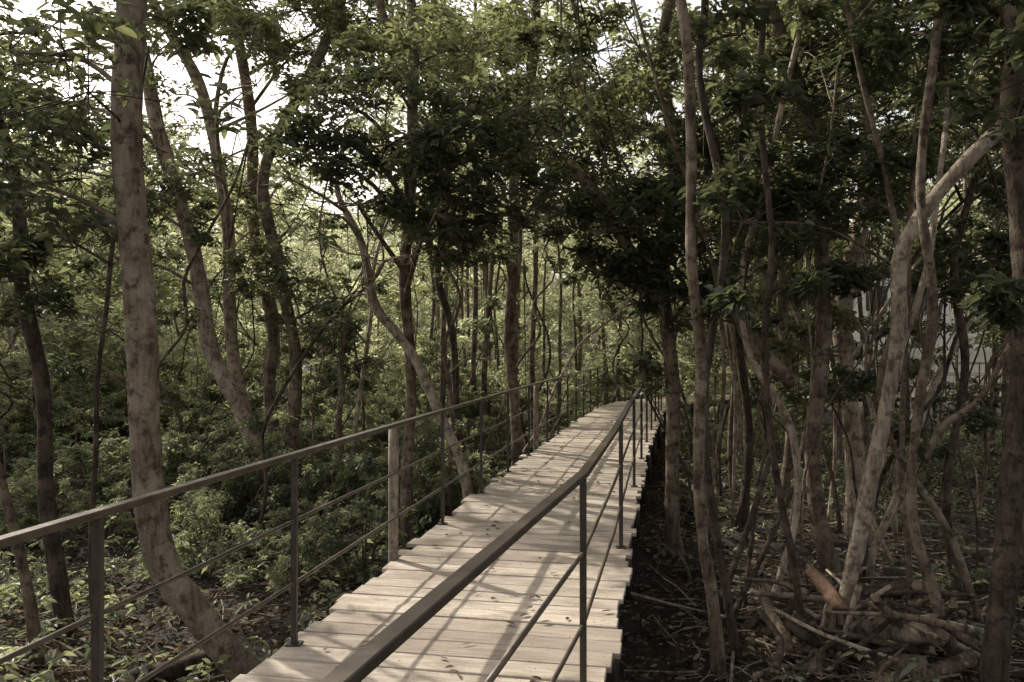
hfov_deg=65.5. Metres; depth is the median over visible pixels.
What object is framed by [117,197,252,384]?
tree
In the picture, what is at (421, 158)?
tree
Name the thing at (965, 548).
fallen branch
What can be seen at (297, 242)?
tree
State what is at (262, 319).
sapling
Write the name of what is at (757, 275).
tree
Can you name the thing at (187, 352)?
sapling
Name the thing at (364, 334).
tree
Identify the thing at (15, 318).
sapling
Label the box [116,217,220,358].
tree
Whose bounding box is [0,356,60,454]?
bush
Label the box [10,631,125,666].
fallen branch
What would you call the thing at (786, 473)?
tree
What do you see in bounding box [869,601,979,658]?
log
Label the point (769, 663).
fallen branch
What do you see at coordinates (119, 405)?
bush
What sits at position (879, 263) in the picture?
sapling
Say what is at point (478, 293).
tree
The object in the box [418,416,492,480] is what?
bush
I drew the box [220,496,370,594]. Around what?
bush
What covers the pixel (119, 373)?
bush
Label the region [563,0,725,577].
tree
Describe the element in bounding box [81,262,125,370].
sapling
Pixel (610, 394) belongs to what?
bush
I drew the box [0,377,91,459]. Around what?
bush
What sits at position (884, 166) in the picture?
tree
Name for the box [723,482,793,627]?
leaning pole
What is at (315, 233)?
tree
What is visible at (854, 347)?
sapling
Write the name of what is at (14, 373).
bush
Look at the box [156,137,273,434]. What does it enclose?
sapling
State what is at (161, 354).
tree
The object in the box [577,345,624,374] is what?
bush
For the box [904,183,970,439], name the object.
sapling
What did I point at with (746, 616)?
fallen branch
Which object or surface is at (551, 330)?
tree
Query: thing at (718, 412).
sapling
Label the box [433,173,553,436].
tree
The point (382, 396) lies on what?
bush
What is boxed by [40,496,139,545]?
bush
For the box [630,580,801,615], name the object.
fallen branch
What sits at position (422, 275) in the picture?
sapling
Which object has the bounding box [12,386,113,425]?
bush
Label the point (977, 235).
sapling
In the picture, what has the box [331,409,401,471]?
bush
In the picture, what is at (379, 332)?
tree
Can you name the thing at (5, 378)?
bush
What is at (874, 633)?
log
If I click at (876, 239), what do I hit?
sapling
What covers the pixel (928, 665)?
log
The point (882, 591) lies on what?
log
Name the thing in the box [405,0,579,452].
tree
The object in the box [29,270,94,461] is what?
sapling
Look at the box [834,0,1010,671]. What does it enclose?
tree
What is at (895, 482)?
sapling
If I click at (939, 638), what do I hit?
log
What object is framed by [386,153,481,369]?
tree
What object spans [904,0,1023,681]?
tree
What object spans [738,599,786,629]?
log
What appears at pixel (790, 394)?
sapling
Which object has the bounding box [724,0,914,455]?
tree
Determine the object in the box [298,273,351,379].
sapling
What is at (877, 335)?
sapling
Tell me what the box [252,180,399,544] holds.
sapling
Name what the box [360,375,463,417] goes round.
bush
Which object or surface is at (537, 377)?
bush
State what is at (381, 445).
bush
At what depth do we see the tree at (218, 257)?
25.22 m
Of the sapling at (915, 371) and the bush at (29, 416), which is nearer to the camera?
the sapling at (915, 371)
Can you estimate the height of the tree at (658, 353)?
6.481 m
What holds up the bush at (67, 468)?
on the ground
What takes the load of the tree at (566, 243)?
on the ground
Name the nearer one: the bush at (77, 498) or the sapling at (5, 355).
the bush at (77, 498)
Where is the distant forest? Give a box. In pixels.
[7,148,1001,346]
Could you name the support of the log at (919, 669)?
on the ground
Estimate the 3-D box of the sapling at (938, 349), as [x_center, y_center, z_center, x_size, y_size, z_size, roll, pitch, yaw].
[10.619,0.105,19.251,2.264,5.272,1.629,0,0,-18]
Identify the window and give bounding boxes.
[866,286,886,310]
[909,344,921,348]
[911,294,926,309]
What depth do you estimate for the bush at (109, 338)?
23.29 m
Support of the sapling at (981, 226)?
on the ground
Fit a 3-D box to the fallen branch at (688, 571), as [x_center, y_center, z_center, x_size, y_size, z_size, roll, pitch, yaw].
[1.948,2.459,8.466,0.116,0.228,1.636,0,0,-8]
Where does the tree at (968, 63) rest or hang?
on the ground
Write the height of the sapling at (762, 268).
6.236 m
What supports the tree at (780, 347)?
on the ground
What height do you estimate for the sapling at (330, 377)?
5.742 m
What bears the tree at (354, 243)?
on the ground
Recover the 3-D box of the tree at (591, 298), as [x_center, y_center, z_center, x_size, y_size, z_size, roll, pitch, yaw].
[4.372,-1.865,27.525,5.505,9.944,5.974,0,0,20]
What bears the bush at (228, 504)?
on the ground
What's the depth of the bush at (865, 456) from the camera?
13.83 m
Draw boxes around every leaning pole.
[719,452,770,612]
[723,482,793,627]
[741,477,760,610]
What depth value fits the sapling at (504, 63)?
14.29 m
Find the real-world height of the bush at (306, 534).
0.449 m
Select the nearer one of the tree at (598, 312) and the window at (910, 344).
the tree at (598, 312)
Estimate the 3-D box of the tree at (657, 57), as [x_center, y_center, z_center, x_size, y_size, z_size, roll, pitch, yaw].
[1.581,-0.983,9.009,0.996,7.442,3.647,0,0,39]
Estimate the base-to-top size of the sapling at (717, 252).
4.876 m
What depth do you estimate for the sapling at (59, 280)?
20.36 m
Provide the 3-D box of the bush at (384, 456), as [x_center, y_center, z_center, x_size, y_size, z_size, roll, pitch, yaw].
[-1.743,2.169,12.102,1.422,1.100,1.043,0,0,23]
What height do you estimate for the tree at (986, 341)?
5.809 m
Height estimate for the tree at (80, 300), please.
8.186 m
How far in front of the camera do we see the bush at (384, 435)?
15.07 m
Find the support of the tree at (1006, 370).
on the ground
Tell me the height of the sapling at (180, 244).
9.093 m
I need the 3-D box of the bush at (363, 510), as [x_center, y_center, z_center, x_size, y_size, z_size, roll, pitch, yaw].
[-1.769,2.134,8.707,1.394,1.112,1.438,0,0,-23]
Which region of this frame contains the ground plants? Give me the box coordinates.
[0,412,1023,681]
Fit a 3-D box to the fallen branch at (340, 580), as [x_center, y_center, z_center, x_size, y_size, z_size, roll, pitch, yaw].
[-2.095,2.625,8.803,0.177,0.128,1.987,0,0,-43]
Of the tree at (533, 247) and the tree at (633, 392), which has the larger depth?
the tree at (633, 392)
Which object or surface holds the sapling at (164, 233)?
on the ground
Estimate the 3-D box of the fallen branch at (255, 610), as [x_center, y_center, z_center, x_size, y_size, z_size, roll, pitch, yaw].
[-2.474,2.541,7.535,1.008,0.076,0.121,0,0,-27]
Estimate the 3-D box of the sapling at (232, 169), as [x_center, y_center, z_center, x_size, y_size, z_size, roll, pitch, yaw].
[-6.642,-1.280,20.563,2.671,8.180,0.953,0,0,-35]
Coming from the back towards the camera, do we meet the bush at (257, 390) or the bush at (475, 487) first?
the bush at (257, 390)
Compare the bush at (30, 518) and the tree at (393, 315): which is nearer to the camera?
the bush at (30, 518)
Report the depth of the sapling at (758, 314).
15.03 m
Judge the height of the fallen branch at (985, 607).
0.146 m
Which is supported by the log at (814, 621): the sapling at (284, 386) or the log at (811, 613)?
the log at (811, 613)
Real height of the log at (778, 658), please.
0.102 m
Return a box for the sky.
[0,0,1000,281]
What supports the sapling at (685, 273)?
on the ground
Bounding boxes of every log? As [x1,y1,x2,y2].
[119,651,214,681]
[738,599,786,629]
[739,577,811,596]
[747,590,825,602]
[754,583,801,659]
[757,608,784,674]
[764,631,853,658]
[773,552,798,641]
[773,607,900,662]
[783,619,867,663]
[786,611,822,643]
[791,611,836,659]
[802,602,837,674]
[803,604,821,619]
[805,563,850,618]
[816,625,938,654]
[816,633,855,676]
[821,606,832,632]
[826,604,875,643]
[826,653,927,678]
[827,617,855,635]
[827,618,891,667]
[833,611,972,633]
[835,584,861,670]
[852,614,949,645]
[854,646,925,658]
[855,584,892,609]
[857,579,922,604]
[858,599,948,643]
[862,590,975,597]
[869,594,903,629]
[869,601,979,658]
[882,649,979,681]
[883,597,981,651]
[901,593,940,613]
[903,588,915,604]
[911,652,930,667]
[938,601,957,620]
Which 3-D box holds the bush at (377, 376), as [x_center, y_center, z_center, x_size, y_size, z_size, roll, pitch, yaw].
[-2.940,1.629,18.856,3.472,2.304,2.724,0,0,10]
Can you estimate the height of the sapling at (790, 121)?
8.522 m
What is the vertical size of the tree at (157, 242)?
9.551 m
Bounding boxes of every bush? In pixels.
[0,337,26,394]
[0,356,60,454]
[0,362,121,422]
[0,372,75,455]
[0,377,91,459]
[0,382,34,423]
[0,409,36,478]
[0,426,62,468]
[0,433,64,475]
[0,463,36,511]
[0,484,25,535]
[1,418,16,456]
[2,393,101,442]
[4,422,117,453]
[7,416,32,454]
[7,464,106,541]
[8,434,130,515]
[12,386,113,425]
[12,406,129,497]
[22,370,128,447]
[25,442,131,518]
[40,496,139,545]
[53,318,160,390]
[53,392,126,461]
[53,432,164,476]
[61,427,205,528]
[63,459,186,511]
[69,339,198,445]
[76,404,165,478]
[82,436,183,475]
[87,367,161,432]
[91,368,209,397]
[96,399,234,500]
[96,481,196,536]
[98,446,203,521]
[108,382,180,427]
[109,400,234,435]
[111,372,178,435]
[112,546,202,584]
[123,445,238,513]
[160,334,254,400]
[161,347,312,438]
[163,381,283,444]
[163,412,284,500]
[167,353,205,390]
[168,395,255,452]
[168,463,223,545]
[170,481,244,528]
[171,418,302,523]
[172,491,250,579]
[175,332,380,432]
[184,346,279,424]
[189,445,283,503]
[200,455,317,519]
[206,393,325,486]
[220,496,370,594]
[224,526,302,564]
[227,408,335,505]
[237,509,307,550]
[245,362,319,384]
[253,343,311,391]
[254,401,306,438]
[258,376,347,470]
[259,538,325,576]
[265,498,337,534]
[276,451,340,492]
[284,406,389,471]
[285,371,418,474]
[290,441,373,510]
[290,486,416,581]
[298,521,346,550]
[308,409,470,558]
[308,414,400,477]
[313,452,377,497]
[319,414,416,462]
[320,390,400,475]
[321,360,416,416]
[326,363,436,428]
[329,492,425,538]
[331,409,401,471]
[342,410,495,521]
[346,442,462,529]
[355,337,399,378]
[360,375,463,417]
[360,386,424,428]
[361,450,436,512]
[372,432,473,486]
[373,498,426,535]
[374,418,468,477]
[376,326,476,400]
[384,318,472,413]
[384,391,449,427]
[394,327,428,351]
[396,335,506,428]
[401,294,520,428]
[416,380,501,445]
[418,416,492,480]
[418,456,486,504]
[420,398,490,452]
[427,460,479,484]
[439,334,506,392]
[459,388,533,459]
[466,348,506,394]
[487,367,596,428]
[491,347,551,408]
[495,387,555,426]
[505,357,574,417]
[523,352,555,378]
[523,352,574,386]
[538,376,591,426]
[548,374,615,405]
[552,341,612,401]
[573,367,610,403]
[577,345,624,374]
[581,360,626,403]
[611,348,662,398]
[652,337,710,397]
[656,366,712,395]
[665,362,743,413]
[679,411,760,461]
[679,445,727,476]
[679,451,712,466]
[679,478,731,511]
[711,410,743,433]
[725,421,768,454]
[743,382,804,444]
[746,361,832,391]
[751,459,772,480]
[752,396,806,454]
[843,445,888,474]
[919,439,956,465]
[937,528,981,556]
[948,551,991,593]
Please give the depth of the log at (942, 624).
6.05 m
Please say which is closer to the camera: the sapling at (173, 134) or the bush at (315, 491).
the bush at (315, 491)
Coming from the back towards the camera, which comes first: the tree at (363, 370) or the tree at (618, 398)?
the tree at (618, 398)
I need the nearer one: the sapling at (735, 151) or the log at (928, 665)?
the log at (928, 665)
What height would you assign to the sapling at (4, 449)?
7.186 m
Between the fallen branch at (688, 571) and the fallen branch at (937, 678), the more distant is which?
the fallen branch at (688, 571)
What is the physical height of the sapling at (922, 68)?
9.037 m
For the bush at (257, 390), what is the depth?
20.25 m
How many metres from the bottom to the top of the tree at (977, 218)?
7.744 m
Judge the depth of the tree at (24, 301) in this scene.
7.15 m
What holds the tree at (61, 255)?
on the ground
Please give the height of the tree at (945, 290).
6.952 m
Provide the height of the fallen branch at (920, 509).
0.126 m
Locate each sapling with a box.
[0,73,59,394]
[0,94,93,423]
[0,225,62,428]
[0,225,155,394]
[0,278,19,408]
[0,303,74,448]
[0,411,6,477]
[2,233,75,340]
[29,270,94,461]
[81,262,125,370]
[89,120,178,442]
[121,73,238,440]
[143,118,190,378]
[149,222,257,376]
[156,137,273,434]
[158,244,248,385]
[174,143,332,415]
[176,125,423,383]
[178,272,236,386]
[188,273,246,402]
[201,132,287,400]
[205,97,317,452]
[225,163,322,413]
[237,275,284,410]
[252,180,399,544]
[279,186,326,403]
[289,64,416,512]
[297,179,378,474]
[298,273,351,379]
[304,301,356,415]
[311,39,421,410]
[316,52,564,493]
[328,184,402,344]
[347,258,459,388]
[366,124,470,357]
[375,43,467,458]
[436,275,496,355]
[465,260,523,426]
[472,211,544,425]
[484,203,585,463]
[494,206,529,340]
[505,0,808,528]
[516,260,563,452]
[523,247,652,454]
[524,0,804,466]
[573,239,629,402]
[587,189,714,556]
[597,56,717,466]
[644,159,758,379]
[671,262,718,442]
[676,210,725,360]
[677,261,726,425]
[681,217,738,455]
[696,20,820,416]
[698,261,774,458]
[708,0,873,510]
[708,255,782,470]
[714,0,808,499]
[719,77,779,504]
[721,139,758,392]
[731,31,973,462]
[734,112,813,396]
[737,250,833,477]
[746,53,951,549]
[749,125,803,444]
[754,139,895,488]
[757,0,988,527]
[759,154,854,532]
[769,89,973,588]
[773,174,986,418]
[788,249,836,264]
[792,63,962,482]
[792,277,855,469]
[796,131,874,498]
[798,303,832,378]
[800,116,1000,460]
[801,128,900,563]
[801,177,905,429]
[802,251,882,471]
[826,124,1007,579]
[827,204,1012,524]
[832,152,1002,472]
[847,180,931,484]
[852,239,919,428]
[852,268,948,427]
[860,250,967,418]
[863,122,954,435]
[865,123,1008,498]
[867,264,942,410]
[869,242,934,474]
[873,19,940,272]
[880,76,999,473]
[892,45,1011,542]
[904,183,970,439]
[909,226,982,442]
[913,231,993,514]
[914,238,982,445]
[919,243,983,451]
[928,221,989,388]
[938,276,1011,517]
[949,51,1000,151]
[957,167,1009,569]
[977,336,1002,448]
[1022,514,1023,579]
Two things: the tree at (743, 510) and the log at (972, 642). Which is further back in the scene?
the tree at (743, 510)
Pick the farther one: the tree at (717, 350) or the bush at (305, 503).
the tree at (717, 350)
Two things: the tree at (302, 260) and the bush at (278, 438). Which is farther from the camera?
the tree at (302, 260)
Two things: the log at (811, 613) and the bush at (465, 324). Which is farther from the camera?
the bush at (465, 324)
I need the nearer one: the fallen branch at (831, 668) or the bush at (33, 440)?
the fallen branch at (831, 668)
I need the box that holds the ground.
[0,282,1023,681]
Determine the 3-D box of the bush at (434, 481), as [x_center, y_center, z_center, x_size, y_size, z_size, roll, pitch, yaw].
[-1.116,1.835,11.071,1.561,1.798,2.127,0,0,30]
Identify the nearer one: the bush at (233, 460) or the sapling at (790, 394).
the sapling at (790, 394)
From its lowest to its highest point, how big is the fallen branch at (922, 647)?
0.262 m
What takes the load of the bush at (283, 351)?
on the ground
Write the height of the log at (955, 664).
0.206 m
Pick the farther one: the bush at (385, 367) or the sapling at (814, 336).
the bush at (385, 367)
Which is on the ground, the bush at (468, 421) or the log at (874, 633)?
the bush at (468, 421)
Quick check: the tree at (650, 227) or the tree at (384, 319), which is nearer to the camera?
the tree at (384, 319)
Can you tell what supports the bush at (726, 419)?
on the ground
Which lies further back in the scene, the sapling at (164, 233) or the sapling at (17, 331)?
the sapling at (164, 233)
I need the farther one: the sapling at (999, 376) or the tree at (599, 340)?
the tree at (599, 340)
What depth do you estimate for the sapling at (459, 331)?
23.49 m
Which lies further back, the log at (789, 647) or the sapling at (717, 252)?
the sapling at (717, 252)
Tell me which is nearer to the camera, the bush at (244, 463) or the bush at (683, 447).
the bush at (244, 463)
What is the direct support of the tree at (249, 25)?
on the ground
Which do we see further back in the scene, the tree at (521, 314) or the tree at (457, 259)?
the tree at (521, 314)
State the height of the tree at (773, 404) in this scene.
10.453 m
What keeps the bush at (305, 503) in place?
on the ground
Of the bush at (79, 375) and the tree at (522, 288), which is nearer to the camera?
the bush at (79, 375)
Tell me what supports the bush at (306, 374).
on the ground
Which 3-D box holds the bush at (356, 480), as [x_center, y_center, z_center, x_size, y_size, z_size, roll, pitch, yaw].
[-1.869,1.962,10.987,1.874,2.083,2.515,0,0,-43]
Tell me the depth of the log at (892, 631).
6.23 m
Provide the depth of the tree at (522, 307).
36.51 m
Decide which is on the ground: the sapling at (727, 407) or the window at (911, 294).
the sapling at (727, 407)
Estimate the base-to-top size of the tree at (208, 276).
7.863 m
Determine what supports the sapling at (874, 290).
on the ground
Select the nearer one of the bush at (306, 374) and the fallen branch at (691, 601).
the fallen branch at (691, 601)
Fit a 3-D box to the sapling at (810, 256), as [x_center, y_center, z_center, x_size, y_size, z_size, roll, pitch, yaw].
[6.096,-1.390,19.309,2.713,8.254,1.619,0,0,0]
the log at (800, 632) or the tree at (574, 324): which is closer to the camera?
the log at (800, 632)
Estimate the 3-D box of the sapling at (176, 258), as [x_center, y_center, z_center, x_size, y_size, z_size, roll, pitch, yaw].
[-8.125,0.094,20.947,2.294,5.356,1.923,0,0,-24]
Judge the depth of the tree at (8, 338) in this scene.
34.29 m
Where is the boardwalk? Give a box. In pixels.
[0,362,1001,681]
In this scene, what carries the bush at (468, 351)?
on the ground
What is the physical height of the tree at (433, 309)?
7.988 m
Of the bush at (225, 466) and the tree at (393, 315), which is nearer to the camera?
the bush at (225, 466)
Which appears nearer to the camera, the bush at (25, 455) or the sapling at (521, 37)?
the sapling at (521, 37)
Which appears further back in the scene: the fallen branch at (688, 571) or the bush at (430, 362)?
the bush at (430, 362)
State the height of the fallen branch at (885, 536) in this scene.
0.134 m
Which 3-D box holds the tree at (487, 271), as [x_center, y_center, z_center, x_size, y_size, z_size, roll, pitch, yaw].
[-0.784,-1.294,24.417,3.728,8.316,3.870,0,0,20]
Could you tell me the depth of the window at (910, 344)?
44.96 m
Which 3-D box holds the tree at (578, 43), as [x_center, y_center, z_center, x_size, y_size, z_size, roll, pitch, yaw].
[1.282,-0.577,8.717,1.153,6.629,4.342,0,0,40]
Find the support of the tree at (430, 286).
on the ground
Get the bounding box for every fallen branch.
[6,542,41,567]
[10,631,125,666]
[178,670,225,681]
[215,604,303,616]
[245,543,338,554]
[302,568,355,593]
[619,655,752,681]
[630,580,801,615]
[634,596,704,609]
[649,565,725,617]
[673,543,720,594]
[681,498,690,525]
[684,512,778,524]
[695,599,791,675]
[721,610,926,618]
[723,605,810,617]
[724,645,747,681]
[726,651,734,681]
[734,574,927,607]
[752,559,867,581]
[752,591,838,609]
[752,643,814,678]
[755,639,834,672]
[763,651,774,681]
[770,549,921,579]
[770,597,929,649]
[792,644,914,681]
[826,569,983,633]
[829,521,886,537]
[840,643,908,681]
[857,658,864,681]
[875,674,960,681]
[877,564,962,583]
[878,499,952,512]
[891,600,980,611]
[910,538,1021,553]
[911,613,968,666]
[923,594,988,605]
[942,668,951,674]
[949,617,1023,635]
[970,598,987,612]
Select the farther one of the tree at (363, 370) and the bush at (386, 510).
the tree at (363, 370)
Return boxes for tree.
[0,0,44,667]
[0,0,259,681]
[0,0,283,614]
[0,0,290,505]
[0,4,114,636]
[0,81,51,301]
[0,143,100,375]
[0,143,157,351]
[0,168,13,297]
[0,210,40,297]
[0,223,57,375]
[9,98,233,437]
[18,222,164,400]
[19,249,120,356]
[37,159,186,387]
[50,247,156,358]
[82,0,345,494]
[108,238,198,379]
[111,218,173,327]
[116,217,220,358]
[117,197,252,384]
[157,219,222,353]
[159,128,349,418]
[161,182,305,385]
[175,265,221,306]
[187,255,237,286]
[189,0,426,486]
[201,157,314,287]
[214,215,321,364]
[222,294,287,400]
[243,0,382,502]
[244,0,601,547]
[253,141,473,498]
[269,205,323,312]
[279,213,367,354]
[280,233,367,367]
[285,299,396,517]
[292,203,365,355]
[295,200,401,372]
[303,0,545,451]
[315,56,509,511]
[329,1,510,446]
[337,189,425,325]
[340,236,447,408]
[340,248,420,403]
[343,86,485,330]
[364,135,506,408]
[370,277,431,354]
[373,277,426,324]
[380,231,454,328]
[381,190,456,352]
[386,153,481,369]
[387,180,472,357]
[397,141,501,315]
[397,197,504,515]
[402,71,541,356]
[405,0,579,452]
[412,259,472,358]
[413,263,472,353]
[419,1,604,455]
[420,165,528,418]
[422,0,695,465]
[428,0,596,433]
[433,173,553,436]
[442,247,501,355]
[446,268,483,355]
[459,209,531,407]
[463,264,528,375]
[464,233,566,384]
[466,242,567,386]
[472,270,537,352]
[482,0,648,441]
[483,145,598,429]
[496,251,588,384]
[521,243,577,368]
[522,193,604,410]
[523,170,635,409]
[524,0,799,559]
[525,204,635,404]
[529,0,711,543]
[530,130,653,404]
[549,261,601,374]
[551,242,630,378]
[557,284,612,361]
[562,139,689,398]
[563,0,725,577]
[570,238,631,397]
[573,240,634,396]
[588,139,650,401]
[595,240,677,340]
[596,266,677,398]
[597,0,718,511]
[603,0,814,460]
[614,117,698,395]
[642,155,814,466]
[646,303,690,372]
[653,255,750,394]
[654,170,717,406]
[660,102,917,606]
[666,0,810,663]
[672,24,814,430]
[675,0,759,678]
[677,164,855,442]
[678,0,847,514]
[680,4,800,531]
[692,6,911,467]
[696,0,930,460]
[709,0,821,601]
[710,115,871,433]
[711,251,770,378]
[712,0,923,582]
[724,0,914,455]
[748,247,854,405]
[757,2,840,642]
[763,14,982,543]
[775,35,976,458]
[796,0,983,623]
[803,200,855,417]
[823,0,1011,447]
[832,185,917,363]
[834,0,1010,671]
[837,29,1001,632]
[858,123,962,410]
[862,0,1011,599]
[866,170,1012,576]
[881,19,1000,454]
[883,44,999,131]
[887,153,959,410]
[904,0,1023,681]
[909,44,1002,185]
[916,4,1011,456]
[938,182,991,392]
[940,150,999,313]
[941,205,1006,231]
[968,204,1008,426]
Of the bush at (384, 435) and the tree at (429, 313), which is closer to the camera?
the bush at (384, 435)
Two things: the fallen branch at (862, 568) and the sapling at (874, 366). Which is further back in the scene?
the sapling at (874, 366)
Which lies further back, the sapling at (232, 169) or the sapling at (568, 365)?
the sapling at (232, 169)
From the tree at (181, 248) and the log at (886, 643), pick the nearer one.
the log at (886, 643)
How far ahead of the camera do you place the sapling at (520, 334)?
24.59 m
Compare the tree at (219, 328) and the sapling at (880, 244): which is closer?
the sapling at (880, 244)
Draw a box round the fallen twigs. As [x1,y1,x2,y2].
[0,399,1023,681]
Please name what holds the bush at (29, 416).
on the ground
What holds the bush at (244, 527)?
on the ground
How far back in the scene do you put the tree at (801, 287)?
6.58 m
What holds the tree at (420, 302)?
on the ground
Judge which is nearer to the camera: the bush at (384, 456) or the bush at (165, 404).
the bush at (384, 456)
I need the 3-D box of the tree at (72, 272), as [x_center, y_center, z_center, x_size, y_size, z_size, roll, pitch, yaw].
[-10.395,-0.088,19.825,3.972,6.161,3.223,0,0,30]
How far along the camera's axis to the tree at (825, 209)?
7.62 m
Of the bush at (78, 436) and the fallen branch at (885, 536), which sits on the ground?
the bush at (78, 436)
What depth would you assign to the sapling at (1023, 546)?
8.48 m
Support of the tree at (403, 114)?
on the ground
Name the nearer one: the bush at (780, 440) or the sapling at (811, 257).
the bush at (780, 440)
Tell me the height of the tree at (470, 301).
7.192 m
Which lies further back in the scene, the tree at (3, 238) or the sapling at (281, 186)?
the tree at (3, 238)
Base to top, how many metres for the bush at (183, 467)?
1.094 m
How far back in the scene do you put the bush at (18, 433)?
16.53 m
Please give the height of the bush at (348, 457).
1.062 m
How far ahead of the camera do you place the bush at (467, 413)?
17.91 m
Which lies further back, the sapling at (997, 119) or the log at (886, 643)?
the sapling at (997, 119)
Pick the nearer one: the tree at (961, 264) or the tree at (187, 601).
the tree at (187, 601)
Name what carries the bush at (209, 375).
on the ground
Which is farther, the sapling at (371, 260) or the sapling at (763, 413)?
the sapling at (371, 260)
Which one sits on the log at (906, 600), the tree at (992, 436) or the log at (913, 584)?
the log at (913, 584)
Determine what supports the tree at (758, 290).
on the ground
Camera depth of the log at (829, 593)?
6.60 m
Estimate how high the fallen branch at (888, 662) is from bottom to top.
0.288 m
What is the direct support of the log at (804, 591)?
on the log at (788, 595)
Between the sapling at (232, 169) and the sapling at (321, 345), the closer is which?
the sapling at (232, 169)
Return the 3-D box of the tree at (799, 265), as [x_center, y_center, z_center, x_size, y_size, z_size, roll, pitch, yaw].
[5.507,-2.157,16.530,4.723,10.149,4.550,0,0,40]
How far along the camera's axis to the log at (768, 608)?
6.95 m
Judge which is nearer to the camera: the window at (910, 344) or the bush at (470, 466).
the bush at (470, 466)
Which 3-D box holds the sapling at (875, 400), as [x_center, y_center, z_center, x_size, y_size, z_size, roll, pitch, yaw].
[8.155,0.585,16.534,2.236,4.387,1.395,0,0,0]
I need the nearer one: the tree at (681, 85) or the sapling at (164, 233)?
the tree at (681, 85)
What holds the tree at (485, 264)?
on the ground
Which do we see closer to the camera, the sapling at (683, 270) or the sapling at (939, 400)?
the sapling at (939, 400)
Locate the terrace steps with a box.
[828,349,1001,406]
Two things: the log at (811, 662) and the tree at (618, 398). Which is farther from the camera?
the tree at (618, 398)
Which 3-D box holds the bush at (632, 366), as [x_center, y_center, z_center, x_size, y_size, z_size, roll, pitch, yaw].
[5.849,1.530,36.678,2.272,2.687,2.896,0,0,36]
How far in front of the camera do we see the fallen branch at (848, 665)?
6.04 m
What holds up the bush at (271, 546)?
on the ground
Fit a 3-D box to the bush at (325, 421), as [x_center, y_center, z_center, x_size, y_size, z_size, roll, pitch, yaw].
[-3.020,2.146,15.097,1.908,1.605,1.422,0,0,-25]
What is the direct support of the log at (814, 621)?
on the ground
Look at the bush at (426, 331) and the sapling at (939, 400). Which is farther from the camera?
the bush at (426, 331)
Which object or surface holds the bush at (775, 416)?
on the ground
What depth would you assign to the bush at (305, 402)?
15.35 m
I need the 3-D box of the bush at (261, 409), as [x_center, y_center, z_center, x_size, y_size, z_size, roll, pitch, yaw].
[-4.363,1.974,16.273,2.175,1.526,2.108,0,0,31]
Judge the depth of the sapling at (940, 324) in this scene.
18.39 m
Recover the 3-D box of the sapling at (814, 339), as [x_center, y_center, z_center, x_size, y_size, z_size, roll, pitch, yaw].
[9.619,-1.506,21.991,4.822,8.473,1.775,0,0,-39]
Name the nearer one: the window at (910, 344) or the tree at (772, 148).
the tree at (772, 148)
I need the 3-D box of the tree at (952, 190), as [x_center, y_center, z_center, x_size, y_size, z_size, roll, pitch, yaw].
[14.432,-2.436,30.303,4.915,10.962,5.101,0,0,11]
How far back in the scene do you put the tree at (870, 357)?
29.46 m
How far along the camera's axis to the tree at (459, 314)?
42.36 m
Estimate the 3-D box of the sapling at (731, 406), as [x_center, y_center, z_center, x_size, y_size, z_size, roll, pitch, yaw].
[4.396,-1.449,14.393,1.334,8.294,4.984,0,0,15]
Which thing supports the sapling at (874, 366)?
on the ground
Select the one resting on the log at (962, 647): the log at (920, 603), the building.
the log at (920, 603)
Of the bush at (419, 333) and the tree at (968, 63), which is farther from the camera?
the bush at (419, 333)
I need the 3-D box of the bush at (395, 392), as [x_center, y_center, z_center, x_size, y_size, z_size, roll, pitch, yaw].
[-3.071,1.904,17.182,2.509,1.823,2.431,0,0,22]
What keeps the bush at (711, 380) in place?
on the ground
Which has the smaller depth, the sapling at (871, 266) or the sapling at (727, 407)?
the sapling at (727, 407)
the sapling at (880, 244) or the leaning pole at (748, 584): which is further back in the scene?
the sapling at (880, 244)
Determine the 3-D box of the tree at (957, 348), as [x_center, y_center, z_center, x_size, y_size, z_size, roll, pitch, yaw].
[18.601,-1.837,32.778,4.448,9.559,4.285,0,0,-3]
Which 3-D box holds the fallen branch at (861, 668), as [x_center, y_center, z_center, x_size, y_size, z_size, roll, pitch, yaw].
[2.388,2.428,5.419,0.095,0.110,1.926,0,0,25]
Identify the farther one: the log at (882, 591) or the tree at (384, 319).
the tree at (384, 319)
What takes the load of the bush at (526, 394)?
on the ground
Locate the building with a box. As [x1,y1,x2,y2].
[809,257,1004,348]
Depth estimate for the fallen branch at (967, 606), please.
7.04 m
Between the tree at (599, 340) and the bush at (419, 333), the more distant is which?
the tree at (599, 340)
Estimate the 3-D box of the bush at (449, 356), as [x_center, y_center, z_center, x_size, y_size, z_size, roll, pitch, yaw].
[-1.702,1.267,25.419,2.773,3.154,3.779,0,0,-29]
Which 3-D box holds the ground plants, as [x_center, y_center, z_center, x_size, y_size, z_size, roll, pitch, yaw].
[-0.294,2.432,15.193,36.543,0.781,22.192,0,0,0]
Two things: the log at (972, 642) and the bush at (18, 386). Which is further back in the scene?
the bush at (18, 386)
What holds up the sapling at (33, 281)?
on the ground
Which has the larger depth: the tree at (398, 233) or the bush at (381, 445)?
the tree at (398, 233)
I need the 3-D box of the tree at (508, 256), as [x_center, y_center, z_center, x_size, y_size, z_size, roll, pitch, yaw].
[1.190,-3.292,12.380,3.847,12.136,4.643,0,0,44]

